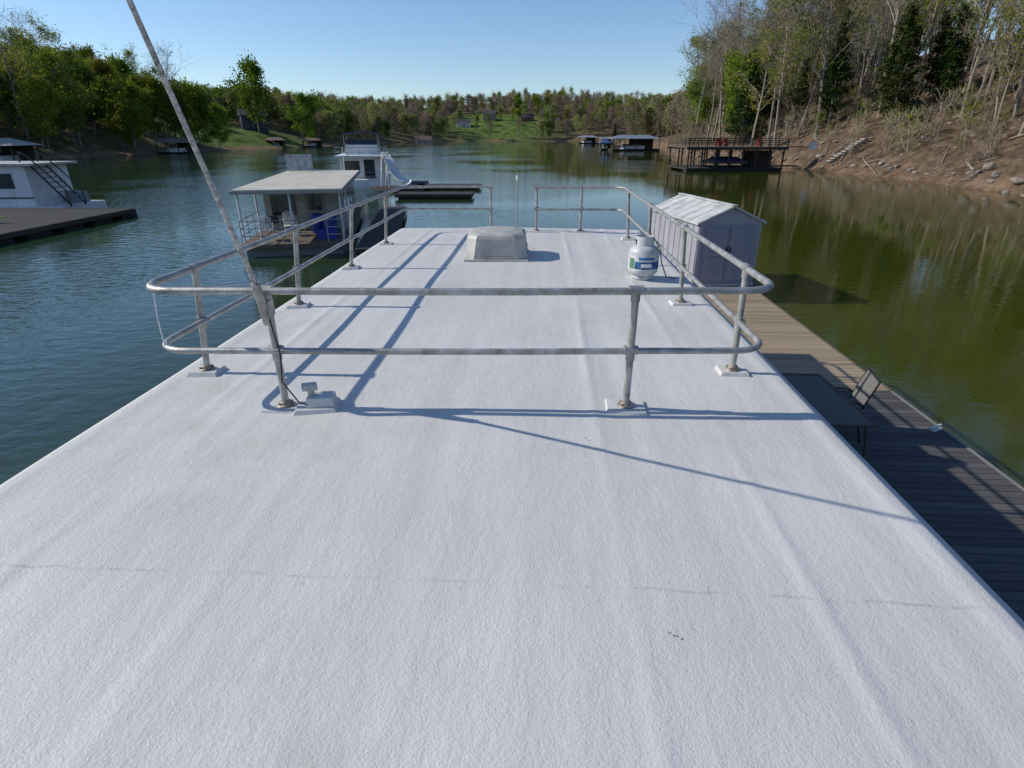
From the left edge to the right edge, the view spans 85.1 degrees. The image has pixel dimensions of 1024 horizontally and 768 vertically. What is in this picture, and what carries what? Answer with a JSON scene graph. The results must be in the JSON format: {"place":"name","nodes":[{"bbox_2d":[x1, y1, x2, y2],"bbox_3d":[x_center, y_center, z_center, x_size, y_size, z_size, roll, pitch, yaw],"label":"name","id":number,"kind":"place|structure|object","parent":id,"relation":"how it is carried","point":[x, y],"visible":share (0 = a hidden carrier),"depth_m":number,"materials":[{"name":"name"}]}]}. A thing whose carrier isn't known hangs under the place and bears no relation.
{"place":"outdoors","nodes":[
{"label":"outdoors","id":0,"kind":"place"},
{"bbox_2d":[0,0,1020,107],"label":"sky","id":1,"kind":"structure","parent":0,"point":[379,49],"materials":[{"name":"blue"}]},
{"bbox_2d":[0,141,1023,486],"bbox_3d":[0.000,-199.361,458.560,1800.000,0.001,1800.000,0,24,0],"label":"water","id":2,"kind":"structure","parent":0,"point":[910,291],"depth_m":22.14,"materials":[{"name":"liquid"}]},
{"bbox_2d":[0,151,106,207],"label":"moored houseboat","id":3,"kind":"object","parent":2,"relation":"on","point":[35,184],"visible":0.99,"depth_m":35.57,"materials":[{"name":"white paint"}]},
{"bbox_2d":[0,175,13,187],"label":"windows","id":4,"kind":"structure","parent":3,"relation":"in","point":[6,180],"depth_m":34.94,"materials":[{"name":"black glass"}]},
{"bbox_2d":[0,138,42,160],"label":"canopy","id":5,"kind":"object","parent":3,"relation":"on","point":[10,147],"visible":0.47,"depth_m":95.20,"materials":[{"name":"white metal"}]},
{"bbox_2d":[0,208,136,243],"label":"floating dock","id":6,"kind":"object","parent":2,"relation":"on","point":[23,222],"visible":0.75,"depth_m":31.16,"materials":[{"name":"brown wood"}]},
{"bbox_2d":[153,138,193,153],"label":"boathouse","id":7,"kind":"object","parent":2,"relation":"on","point":[183,146],"visible":0.83,"depth_m":149.33,"materials":[{"name":"grey wood"}]},
{"bbox_2d":[265,137,285,147],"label":"boathouse","id":8,"kind":"object","parent":2,"relation":"on","point":[279,141],"visible":0.65,"depth_m":223.12,"materials":[{"name":"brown wood"}]},
{"bbox_2d":[229,147,362,256],"bbox_3d":[-10.412,-9.836,28.936,4.400,4.300,14.100,-5,24,-10],"label":"moored houseboat","id":9,"kind":"object","parent":2,"relation":"on","point":[299,191],"visible":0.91,"depth_m":25.66,"materials":[{"name":"white metal"}]},
{"bbox_2d":[258,216,274,240],"bbox_3d":[-10.463,-6.651,23.787,0.567,1.024,0.624,-8,25,-18],"label":"plastic chair","id":10,"kind":"object","parent":9,"relation":"on","point":[271,226],"visible":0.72,"depth_m":23.55,"materials":[{"name":"white paint"}]},
{"bbox_2d":[282,211,299,236],"bbox_3d":[-9.913,-7.175,24.962,0.567,1.024,0.624,-13,27,-27],"label":"plastic chair","id":11,"kind":"object","parent":9,"relation":"on","point":[289,224],"visible":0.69,"depth_m":25.01,"materials":[{"name":"white plastic"}]},
{"bbox_2d":[269,182,353,214],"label":"windows","id":12,"kind":"structure","parent":9,"relation":"in","point":[279,203],"depth_m":26.27,"materials":[{"name":"black glass"}]},
{"bbox_2d":[304,193,325,228],"bbox_3d":[-9.329,-8.346,26.515,0.850,1.850,0.035,-5,24,-10],"label":"door","id":13,"kind":"structure","parent":9,"relation":"in","point":[309,212],"depth_m":26.52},
{"bbox_2d":[302,138,322,146],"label":"boathouse","id":14,"kind":"object","parent":2,"relation":"on","point":[315,142],"visible":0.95,"depth_m":236.48,"materials":[{"name":"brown wood"}]},
{"bbox_2d":[334,132,389,188],"bbox_3d":[-15.090,-22.854,56.944,4.600,5.270,11.000,-4,24,-9],"label":"cabin cruiser","id":15,"kind":"object","parent":2,"relation":"on","point":[363,157],"visible":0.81,"depth_m":53.69,"materials":[{"name":"white paint"}]},
{"bbox_2d":[343,160,385,177],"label":"windows","id":16,"kind":"structure","parent":15,"relation":"in","point":[369,166],"depth_m":53.59,"materials":[{"name":"black glass"}]},
{"bbox_2d":[355,206,405,254],"bbox_3d":[-6.701,-8.327,29.935,1.600,0.630,15.100,-3,24,-7],"label":"floating dock","id":17,"kind":"object","parent":2,"relation":"on","point":[372,237],"visible":0.54,"depth_m":27.95,"materials":[{"name":"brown wood"}]},
{"bbox_2d":[370,151,410,191],"bbox_3d":[-10.745,-19.112,50.100,3.600,3.208,2.400,16,29,32],"label":"water slide","id":18,"kind":"object","parent":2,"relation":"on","point":[394,171],"visible":0.98,"depth_m":50.17,"materials":[{"name":"white paint"}]},
{"bbox_2d":[404,181,428,191],"bbox_3d":[-8.995,-18.638,53.062,1.700,0.630,9.100,-2,24,-5],"label":"floating dock","id":19,"kind":"object","parent":2,"relation":"on","point":[412,183],"visible":0.66,"depth_m":50.26,"materials":[{"name":"grey wood"}]},
{"bbox_2d":[395,192,473,198],"bbox_3d":[-6.200,-15.196,45.342,6.100,0.630,2.300,0,24,0],"label":"floating dock","id":20,"kind":"object","parent":2,"relation":"on","point":[434,195],"visible":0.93,"depth_m":44.26,"materials":[{"name":"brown wood"}]},
{"bbox_2d":[417,184,480,188],"bbox_3d":[-6.000,-18.616,53.014,6.100,0.630,2.100,0,24,0],"label":"floating dock","id":21,"kind":"object","parent":2,"relation":"on","point":[451,184],"visible":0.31,"depth_m":52.84,"materials":[{"name":"brown wood"}]},
{"bbox_2d":[0,228,1023,767],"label":"houseboat","id":22,"kind":"object","parent":2,"relation":"on","point":[470,562],"visible":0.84,"depth_m":2.42,"materials":[{"name":"white paint"}]},
{"bbox_2d":[126,0,307,404],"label":"whip antenna","id":23,"kind":"object","parent":22,"relation":"on","point":[266,308],"visible":1,"depth_m":2.87,"materials":[{"name":"metal"}]},
{"bbox_2d":[293,382,340,415],"bbox_3d":[-1.330,0.078,3.790,0.295,0.200,0.216,-3,24,-6],"label":"junction box","id":24,"kind":"object","parent":22,"relation":"on","point":[322,402],"visible":0.98,"depth_m":3.75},
{"bbox_2d":[146,185,773,415],"bbox_3d":[-0.165,-1.780,7.177,4.756,0.875,7.945,0,24,0],"label":"roof railing","id":25,"kind":"object","parent":22,"relation":"on","point":[286,404],"visible":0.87,"depth_m":3.74,"materials":[{"name":"metal"}]},
{"bbox_2d":[463,226,528,261],"bbox_3d":[-0.225,-2.164,8.561,0.960,0.430,0.920,1,24,2],"label":"roof vent","id":26,"kind":"object","parent":22,"relation":"on","point":[496,244],"visible":0.99,"depth_m":8.20,"materials":[{"name":"plastic"}]},
{"bbox_2d":[627,234,675,279],"bbox_3d":[1.814,-1.636,7.206,0.618,0.540,0.394,0,24,0],"label":"propane tank","id":27,"kind":"object","parent":22,"relation":"on","point":[643,256],"visible":0.99,"depth_m":7.08,"materials":[{"name":"metal"}]},
{"bbox_2d":[578,135,597,143],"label":"boathouse","id":28,"kind":"object","parent":2,"relation":"on","point":[590,139],"visible":0.98,"depth_m":333.64,"materials":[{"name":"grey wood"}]},
{"bbox_2d":[606,135,661,150],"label":"boathouse","id":29,"kind":"object","parent":2,"relation":"on","point":[640,142],"visible":0.96,"depth_m":182.07,"materials":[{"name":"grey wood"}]},
{"bbox_2d":[667,138,804,171],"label":"two level dock","id":30,"kind":"object","parent":2,"relation":"on","point":[758,157],"visible":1,"depth_m":77.90,"materials":[{"name":"brown wood"}]},
{"bbox_2d":[704,280,1023,620],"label":"dock","id":31,"kind":"object","parent":2,"relation":"on","point":[963,500],"visible":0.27,"depth_m":7.89,"materials":[{"name":"brown wood"}]},
{"bbox_2d":[781,373,878,458],"bbox_3d":[4.500,0.516,8.387,0.876,0.730,1.776,1,24,3],"label":"patio table","id":32,"kind":"object","parent":31,"relation":"on","point":[830,403],"visible":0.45,"depth_m":8.09,"materials":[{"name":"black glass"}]},
{"bbox_2d":[835,368,880,442],"bbox_3d":[5.059,0.289,8.548,0.668,1.018,0.568,6,25,14],"label":"patio chair","id":33,"kind":"object","parent":31,"relation":"on","point":[866,387],"visible":0.43,"depth_m":8.39,"materials":[{"name":"fabric"}]},
{"bbox_2d":[0,36,1023,194],"bbox_3d":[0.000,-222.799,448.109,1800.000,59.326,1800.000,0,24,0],"label":"terrain","id":34,"kind":"structure","parent":0,"point":[1008,154],"depth_m":90.00,"materials":[{"name":"soil"}]},
{"bbox_2d":[0,49,54,124],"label":"leafy tree","id":35,"kind":"object","parent":34,"relation":"on","point":[12,95],"visible":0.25,"depth_m":129.48,"materials":[{"name":"green plant"}]},
{"bbox_2d":[12,72,74,148],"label":"leafy tree","id":36,"kind":"object","parent":34,"relation":"on","point":[50,107],"visible":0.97,"depth_m":125.79,"materials":[{"name":"green plant"}]},
{"bbox_2d":[87,54,128,135],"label":"leafy tree","id":37,"kind":"object","parent":34,"relation":"on","point":[101,67],"visible":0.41,"depth_m":148.76,"materials":[{"name":"green plant"}]},
{"bbox_2d":[104,92,146,152],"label":"leafy tree","id":38,"kind":"object","parent":34,"relation":"on","point":[126,118],"visible":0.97,"depth_m":143.46,"materials":[{"name":"green plant"}]},
{"bbox_2d":[138,75,178,144],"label":"leafy tree","id":39,"kind":"object","parent":34,"relation":"on","point":[156,89],"visible":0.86,"depth_m":161.37,"materials":[{"name":"green plant"}]},
{"bbox_2d":[203,101,234,149],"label":"leafy tree","id":40,"kind":"object","parent":34,"relation":"on","point":[216,110],"visible":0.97,"depth_m":177.87,"materials":[{"name":"green plant"}]},
{"bbox_2d":[220,50,273,134],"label":"leafy tree","id":41,"kind":"object","parent":34,"relation":"on","point":[251,70],"visible":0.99,"depth_m":221.91,"materials":[{"name":"green plant"}]},
{"bbox_2d":[239,115,269,134],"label":"walls","id":42,"kind":"structure","parent":34,"relation":"on","point":[243,122],"depth_m":236.10,"materials":[{"name":"grey"}]},
{"bbox_2d":[278,89,323,144],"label":"leafy tree","id":43,"kind":"object","parent":34,"relation":"on","point":[309,112],"visible":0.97,"depth_m":235.20,"materials":[{"name":"green plant"}]},
{"bbox_2d":[0,4,880,149],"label":"distant forest","id":44,"kind":"object","parent":34,"relation":"on","point":[68,69],"visible":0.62,"depth_m":264.48,"materials":[{"name":"green plant"}]},
{"bbox_2d":[483,109,496,120],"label":"cabin","id":45,"kind":"object","parent":34,"relation":"on","point":[492,115],"visible":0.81,"depth_m":504.94,"materials":[{"name":"beige"}]},
{"bbox_2d":[675,0,745,137],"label":"bare tree","id":46,"kind":"object","parent":34,"relation":"on","point":[716,67],"visible":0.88,"depth_m":116.64,"materials":[{"name":"grey plant"}]},
{"bbox_2d":[693,20,745,139],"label":"budding tree","id":47,"kind":"object","parent":34,"relation":"on","point":[714,96],"visible":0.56,"depth_m":127.40,"materials":[{"name":"green plant"}]},
{"bbox_2d":[696,11,755,139],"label":"budding tree","id":48,"kind":"object","parent":34,"relation":"on","point":[732,23],"visible":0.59,"depth_m":120.38,"materials":[{"name":"green plant"}]},
{"bbox_2d":[691,0,761,120],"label":"bare tree","id":49,"kind":"object","parent":34,"relation":"on","point":[742,1],"visible":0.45,"depth_m":126.26,"materials":[{"name":"grey plant"}]},
{"bbox_2d":[719,52,768,141],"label":"leafy tree","id":50,"kind":"object","parent":34,"relation":"on","point":[733,94],"visible":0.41,"depth_m":105.94,"materials":[{"name":"green plant"}]},
{"bbox_2d":[722,11,766,75],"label":"bare tree","id":51,"kind":"object","parent":34,"relation":"on","point":[738,33],"visible":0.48,"depth_m":111.28,"materials":[{"name":"grey plant"}]},
{"bbox_2d":[716,46,773,123],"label":"leafy tree","id":52,"kind":"object","parent":34,"relation":"on","point":[732,57],"visible":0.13,"depth_m":111.43,"materials":[{"name":"green plant"}]},
{"bbox_2d":[724,44,766,145],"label":"cedar tree","id":53,"kind":"object","parent":34,"relation":"on","point":[745,114],"visible":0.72,"depth_m":104.91,"materials":[{"name":"green plant"}]},
{"bbox_2d":[725,30,774,145],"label":"bare tree","id":54,"kind":"object","parent":34,"relation":"on","point":[757,50],"visible":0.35,"depth_m":104.68,"materials":[{"name":"grey plant"}]},
{"bbox_2d":[751,49,778,127],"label":"cedar tree","id":55,"kind":"object","parent":34,"relation":"on","point":[767,109],"visible":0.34,"depth_m":111.13,"materials":[{"name":"green plant"}]},
{"bbox_2d":[738,4,791,79],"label":"bare tree","id":56,"kind":"object","parent":34,"relation":"on","point":[782,11],"visible":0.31,"depth_m":115.04,"materials":[{"name":"grey plant"}]},
{"bbox_2d":[722,16,809,145],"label":"budding tree","id":57,"kind":"object","parent":34,"relation":"on","point":[766,61],"visible":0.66,"depth_m":98.56,"materials":[{"name":"green plant"}]},
{"bbox_2d":[744,0,802,65],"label":"bare tree","id":58,"kind":"object","parent":34,"relation":"on","point":[767,18],"visible":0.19,"depth_m":122.20,"materials":[{"name":"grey plant"}]},
{"bbox_2d":[742,0,811,116],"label":"bare tree","id":59,"kind":"object","parent":34,"relation":"on","point":[770,24],"visible":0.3,"depth_m":111.03,"materials":[{"name":"grey plant"}]},
{"bbox_2d":[740,0,824,145],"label":"budding tree","id":60,"kind":"object","parent":34,"relation":"on","point":[778,69],"visible":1,"depth_m":89.12,"materials":[{"name":"green plant"}]},
{"bbox_2d":[753,0,817,145],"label":"bare tree","id":61,"kind":"object","parent":34,"relation":"on","point":[774,91],"visible":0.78,"depth_m":92.79,"materials":[{"name":"grey plant"}]},
{"bbox_2d":[768,25,810,99],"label":"budding tree","id":62,"kind":"object","parent":34,"relation":"on","point":[786,64],"visible":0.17,"depth_m":108.34,"materials":[{"name":"green plant"}]},
{"bbox_2d":[765,0,814,124],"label":"budding tree","id":63,"kind":"object","parent":34,"relation":"on","point":[788,40],"visible":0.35,"depth_m":100.57,"materials":[{"name":"green plant"}]},
{"bbox_2d":[785,57,812,129],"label":"cedar tree","id":64,"kind":"object","parent":34,"relation":"on","point":[801,97],"visible":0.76,"depth_m":97.09,"materials":[{"name":"green plant"}]},
{"bbox_2d":[773,2,828,120],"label":"bare tree","id":65,"kind":"object","parent":34,"relation":"on","point":[809,30],"visible":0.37,"depth_m":99.13,"materials":[{"name":"grey plant"}]},
{"bbox_2d":[786,2,820,101],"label":"budding tree","id":66,"kind":"object","parent":34,"relation":"on","point":[799,43],"visible":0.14,"depth_m":116.15,"materials":[{"name":"green plant"}]},
{"bbox_2d":[784,21,831,122],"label":"budding tree","id":67,"kind":"object","parent":34,"relation":"on","point":[796,31],"visible":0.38,"depth_m":98.18,"materials":[{"name":"green plant"}]},
{"bbox_2d":[805,0,846,109],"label":"bare tree","id":68,"kind":"object","parent":34,"relation":"on","point":[822,37],"visible":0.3,"depth_m":100.57,"materials":[{"name":"grey plant"}]},
{"bbox_2d":[772,0,882,134],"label":"bare tree","id":69,"kind":"object","parent":34,"relation":"on","point":[828,24],"visible":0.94,"depth_m":87.90,"materials":[{"name":"grey plant"}]},
{"bbox_2d":[790,0,870,135],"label":"budding tree","id":70,"kind":"object","parent":34,"relation":"on","point":[840,2],"visible":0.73,"depth_m":89.58,"materials":[{"name":"green plant"}]},
{"bbox_2d":[814,24,853,128],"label":"cedar tree","id":71,"kind":"object","parent":34,"relation":"on","point":[840,75],"visible":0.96,"depth_m":88.40,"materials":[{"name":"green plant"}]},
{"bbox_2d":[803,4,867,75],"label":"leafy tree","id":72,"kind":"object","parent":34,"relation":"on","point":[850,66],"visible":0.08,"depth_m":104.41,"materials":[{"name":"green plant"}]},
{"bbox_2d":[810,0,862,109],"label":"bare tree","id":73,"kind":"object","parent":34,"relation":"on","point":[830,28],"visible":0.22,"depth_m":99.45,"materials":[{"name":"grey plant"}]},
{"bbox_2d":[821,9,857,100],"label":"cedar tree","id":74,"kind":"object","parent":34,"relation":"on","point":[846,23],"visible":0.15,"depth_m":92.94,"materials":[{"name":"green plant"}]},
{"bbox_2d":[670,108,1023,176],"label":"fallen logs","id":75,"kind":"object","parent":34,"relation":"on","point":[968,164],"visible":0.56,"depth_m":77.61,"materials":[{"name":"wood"}]},
{"bbox_2d":[671,108,1023,195],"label":"shore rocks","id":76,"kind":"object","parent":34,"relation":"on","point":[995,174],"visible":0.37,"depth_m":65.49,"materials":[{"name":"stone"}]},
{"bbox_2d":[826,132,868,162],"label":"bank stairs","id":77,"kind":"structure","parent":34,"relation":"on","point":[855,146],"depth_m":78.43,"materials":[{"name":"concrete"}]},
{"bbox_2d":[674,0,1023,168],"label":"hillside woods","id":78,"kind":"object","parent":34,"relation":"on","point":[696,94],"visible":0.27,"depth_m":96.03,"materials":[{"name":"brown plant"}]},
{"bbox_2d":[815,0,884,114],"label":"bare tree","id":79,"kind":"object","parent":34,"relation":"on","point":[859,2],"visible":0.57,"depth_m":89.67,"materials":[{"name":"grey plant"}]},
{"bbox_2d":[840,0,885,90],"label":"budding tree","id":80,"kind":"object","parent":34,"relation":"on","point":[865,29],"visible":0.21,"depth_m":97.62,"materials":[{"name":"green plant"}]},
{"bbox_2d":[843,0,893,116],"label":"bare tree","id":81,"kind":"object","parent":34,"relation":"on","point":[869,30],"visible":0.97,"depth_m":85.19,"materials":[{"name":"grey plant"}]},
{"bbox_2d":[847,0,913,99],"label":"budding tree","id":82,"kind":"object","parent":34,"relation":"on","point":[884,26],"visible":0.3,"depth_m":93.52,"materials":[{"name":"green plant"}]},
{"bbox_2d":[851,0,916,95],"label":"bare tree","id":83,"kind":"object","parent":34,"relation":"on","point":[875,54],"visible":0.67,"depth_m":87.03,"materials":[{"name":"grey plant"}]},
{"bbox_2d":[865,0,910,102],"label":"bare tree","id":84,"kind":"object","parent":34,"relation":"on","point":[880,53],"visible":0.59,"depth_m":87.36,"materials":[{"name":"grey plant"}]},
{"bbox_2d":[865,2,920,116],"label":"cedar tree","id":85,"kind":"object","parent":34,"relation":"on","point":[908,22],"visible":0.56,"depth_m":79.59,"materials":[{"name":"green plant"}]},
{"bbox_2d":[865,0,933,90],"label":"budding tree","id":86,"kind":"object","parent":34,"relation":"on","point":[886,50],"visible":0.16,"depth_m":93.42,"materials":[{"name":"green plant"}]},
{"bbox_2d":[872,18,927,127],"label":"cedar tree","id":87,"kind":"object","parent":34,"relation":"on","point":[907,59],"visible":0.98,"depth_m":75.48,"materials":[{"name":"green plant"}]},
{"bbox_2d":[875,0,937,116],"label":"bare tree","id":88,"kind":"object","parent":34,"relation":"on","point":[897,12],"visible":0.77,"depth_m":79.68,"materials":[{"name":"grey plant"}]},
{"bbox_2d":[901,0,946,86],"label":"budding tree","id":89,"kind":"object","parent":34,"relation":"on","point":[934,15],"visible":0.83,"depth_m":85.11,"materials":[{"name":"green plant"}]},
{"bbox_2d":[913,0,949,66],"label":"bare tree","id":90,"kind":"object","parent":34,"relation":"on","point":[923,36],"visible":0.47,"depth_m":89.02,"materials":[{"name":"grey plant"}]},
{"bbox_2d":[916,0,959,101],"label":"cedar tree","id":91,"kind":"object","parent":34,"relation":"on","point":[939,41],"visible":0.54,"depth_m":79.02,"materials":[{"name":"green plant"}]},
{"bbox_2d":[921,0,974,112],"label":"cedar tree","id":92,"kind":"object","parent":34,"relation":"on","point":[951,78],"visible":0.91,"depth_m":72.65,"materials":[{"name":"green plant"}]},
{"bbox_2d":[914,0,982,103],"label":"bare tree","id":93,"kind":"object","parent":34,"relation":"on","point":[923,85],"visible":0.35,"depth_m":78.69,"materials":[{"name":"grey plant"}]},
{"bbox_2d":[951,2,993,70],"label":"leafy tree","id":94,"kind":"object","parent":34,"relation":"on","point":[971,29],"visible":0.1,"depth_m":85.23,"materials":[{"name":"green plant"}]},
{"bbox_2d":[930,0,1023,110],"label":"budding tree","id":95,"kind":"object","parent":34,"relation":"on","point":[974,44],"visible":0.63,"depth_m":71.98,"materials":[{"name":"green plant"}]},
{"bbox_2d":[969,1,990,78],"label":"bare tree","id":96,"kind":"object","parent":34,"relation":"on","point":[974,60],"visible":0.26,"depth_m":81.75,"materials":[{"name":"grey plant"}]},
{"bbox_2d":[949,0,1023,118],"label":"budding tree","id":97,"kind":"object","parent":34,"relation":"on","point":[975,65],"visible":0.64,"depth_m":69.67,"materials":[{"name":"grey plant"}]},
{"bbox_2d":[950,0,1022,128],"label":"bare tree","id":98,"kind":"object","parent":34,"relation":"on","point":[985,74],"visible":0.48,"depth_m":65.63,"materials":[{"name":"grey plant"}]},
{"bbox_2d":[973,0,1023,128],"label":"budding tree","id":99,"kind":"object","parent":34,"relation":"on","point":[1008,85],"visible":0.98,"depth_m":61.11,"materials":[{"name":"green plant"}]},
{"bbox_2d":[977,2,1023,128],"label":"budding tree","id":100,"kind":"object","parent":34,"relation":"on","point":[1006,15],"visible":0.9,"depth_m":61.04,"materials":[{"name":"green plant"}]},
{"bbox_2d":[985,0,1022,92],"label":"budding tree","id":101,"kind":"object","parent":34,"relation":"on","point":[991,78],"visible":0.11,"depth_m":75.48,"materials":[{"name":"grey plant"}]},
{"bbox_2d":[991,11,1023,90],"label":"tree","id":102,"kind":"object","parent":34,"relation":"on","point":[995,65],"visible":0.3,"depth_m":70.66,"materials":[{"name":"green plant"}]},
{"bbox_2d":[1011,72,1023,118],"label":"bare tree","id":103,"kind":"object","parent":34,"relation":"on","point":[1019,99],"visible":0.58,"depth_m":62.73,"materials":[{"name":"grey plant"}]},
{"bbox_2d":[651,193,766,286],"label":"storage shed","id":104,"kind":"structure","parent":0,"point":[734,230],"depth_m":16.82,"materials":[{"name":"metal"}]},
{"bbox_2d":[698,225,756,282],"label":"doors","id":105,"kind":"structure","parent":104,"relation":"in","point":[741,239],"depth_m":16.70,"materials":[{"name":"metal"}]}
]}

